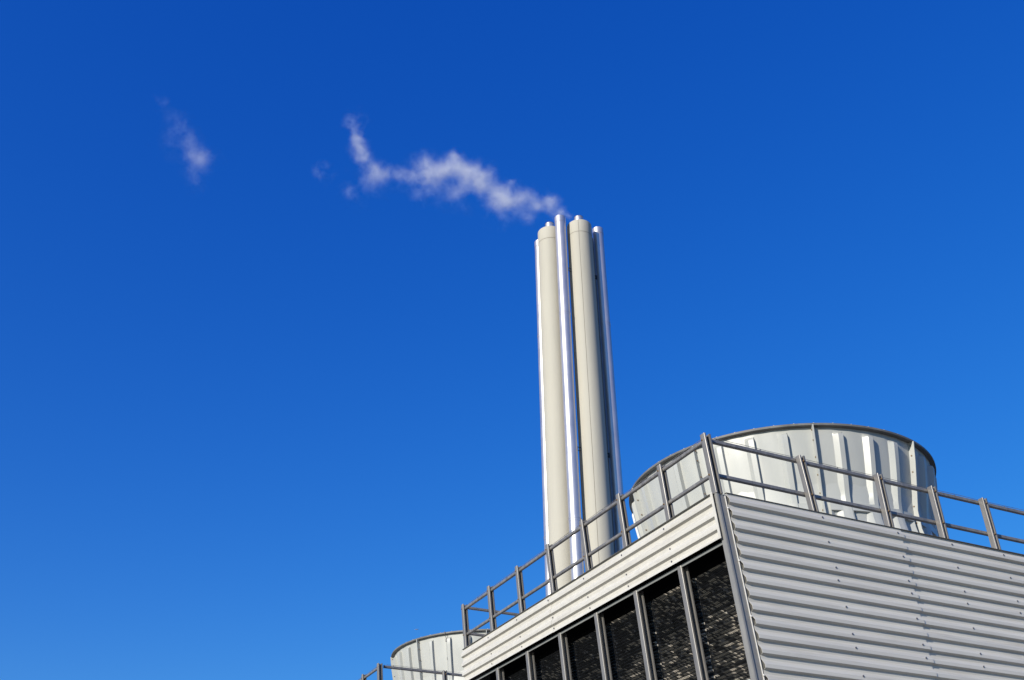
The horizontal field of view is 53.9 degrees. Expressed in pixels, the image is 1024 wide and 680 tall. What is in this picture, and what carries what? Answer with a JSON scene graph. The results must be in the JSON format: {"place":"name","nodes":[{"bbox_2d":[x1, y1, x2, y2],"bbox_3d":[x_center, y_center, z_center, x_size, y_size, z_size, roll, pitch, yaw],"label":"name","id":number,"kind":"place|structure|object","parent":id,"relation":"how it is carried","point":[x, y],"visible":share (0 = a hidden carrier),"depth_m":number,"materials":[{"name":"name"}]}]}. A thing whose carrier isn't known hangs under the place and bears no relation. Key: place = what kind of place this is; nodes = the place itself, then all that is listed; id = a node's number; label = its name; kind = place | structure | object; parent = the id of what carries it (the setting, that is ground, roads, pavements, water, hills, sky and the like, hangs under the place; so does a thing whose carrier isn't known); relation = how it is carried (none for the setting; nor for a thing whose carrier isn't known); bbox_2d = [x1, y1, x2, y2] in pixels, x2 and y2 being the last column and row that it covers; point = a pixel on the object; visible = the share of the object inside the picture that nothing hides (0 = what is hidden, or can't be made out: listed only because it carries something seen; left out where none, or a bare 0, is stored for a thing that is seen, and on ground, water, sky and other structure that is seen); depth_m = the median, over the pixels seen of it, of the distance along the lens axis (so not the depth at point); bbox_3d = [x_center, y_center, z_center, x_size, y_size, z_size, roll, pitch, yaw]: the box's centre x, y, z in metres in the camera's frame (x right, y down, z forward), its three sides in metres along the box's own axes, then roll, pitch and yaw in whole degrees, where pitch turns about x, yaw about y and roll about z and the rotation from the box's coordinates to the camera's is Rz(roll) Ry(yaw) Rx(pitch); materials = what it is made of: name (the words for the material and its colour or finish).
{"place":"outdoors","nodes":[
{"label":"outdoors","id":0,"kind":"place"},
{"bbox_2d":[0,0,1023,679],"label":"sky","id":1,"kind":"structure","parent":0,"point":[270,399],"materials":[{"name":"blue"}]},
{"label":"ground","id":2,"kind":"structure","parent":0,"visible":0},
{"bbox_2d":[390,628,489,679],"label":"cooling tower","id":3,"kind":"structure","parent":2,"relation":"on","point":[441,652],"depth_m":34.42,"materials":[{"name":"white metal"}]},
{"bbox_2d":[358,663,462,679],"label":"guard rail","id":4,"kind":"object","parent":3,"relation":"on","point":[381,666],"visible":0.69,"depth_m":30.53,"materials":[{"name":"metal"}]},
{"bbox_2d":[534,239,549,595],"bbox_3d":[1.932,10.675,50.285,0.672,39.274,0.672,14,-35,-22],"label":"steel flue","id":5,"kind":"object","parent":2,"relation":"on","point":[545,537],"visible":0.28,"depth_m":54.26,"materials":[{"name":"silver metal"}]},
{"bbox_2d":[538,222,570,593],"bbox_3d":[2.492,9.866,49.447,1.453,39.727,1.453,14,-35,-22],"label":"insulated chimney","id":6,"kind":"object","parent":2,"relation":"on","point":[557,500],"visible":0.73,"depth_m":52.85,"materials":[{"name":"metal"}]},
{"bbox_2d":[554,214,583,580],"bbox_3d":[3.162,9.432,48.360,0.878,39.274,0.669,-3,-32,3],"label":"steel flue","id":7,"kind":"object","parent":2,"relation":"on","point":[573,487],"visible":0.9,"depth_m":52.12,"materials":[{"name":"silver metal"}]},
{"bbox_2d":[567,215,613,571],"bbox_3d":[4.196,9.537,48.971,1.453,39.727,1.453,14,-35,-22],"label":"insulated chimney","id":8,"kind":"object","parent":2,"relation":"on","point":[594,478],"visible":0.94,"depth_m":52.70,"materials":[{"name":"metal"}]},
{"bbox_2d":[592,238,614,553],"bbox_3d":[4.775,10.445,50.413,1.453,39.727,1.453,14,-35,-22],"label":"insulated chimney","id":9,"kind":"object","parent":2,"relation":"on","point":[603,396],"visible":0.02,"depth_m":54.31,"materials":[{"name":"metal"}]},
{"bbox_2d":[592,226,623,552],"bbox_3d":[5.285,10.028,49.348,0.789,39.274,0.905,-11,-34,15],"label":"steel flue","id":10,"kind":"object","parent":2,"relation":"on","point":[615,468],"visible":0.74,"depth_m":54.09,"materials":[{"name":"silver metal"}]},
{"bbox_2d":[461,422,1023,679],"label":"cooling tower","id":11,"kind":"structure","parent":2,"relation":"on","point":[736,581],"depth_m":18.23,"materials":[{"name":"metal"}]},
{"bbox_2d":[461,433,1023,647],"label":"guard rail","id":12,"kind":"object","parent":11,"relation":"on","point":[713,476],"visible":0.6,"depth_m":19.33,"materials":[{"name":"grey metal"}]}
]}

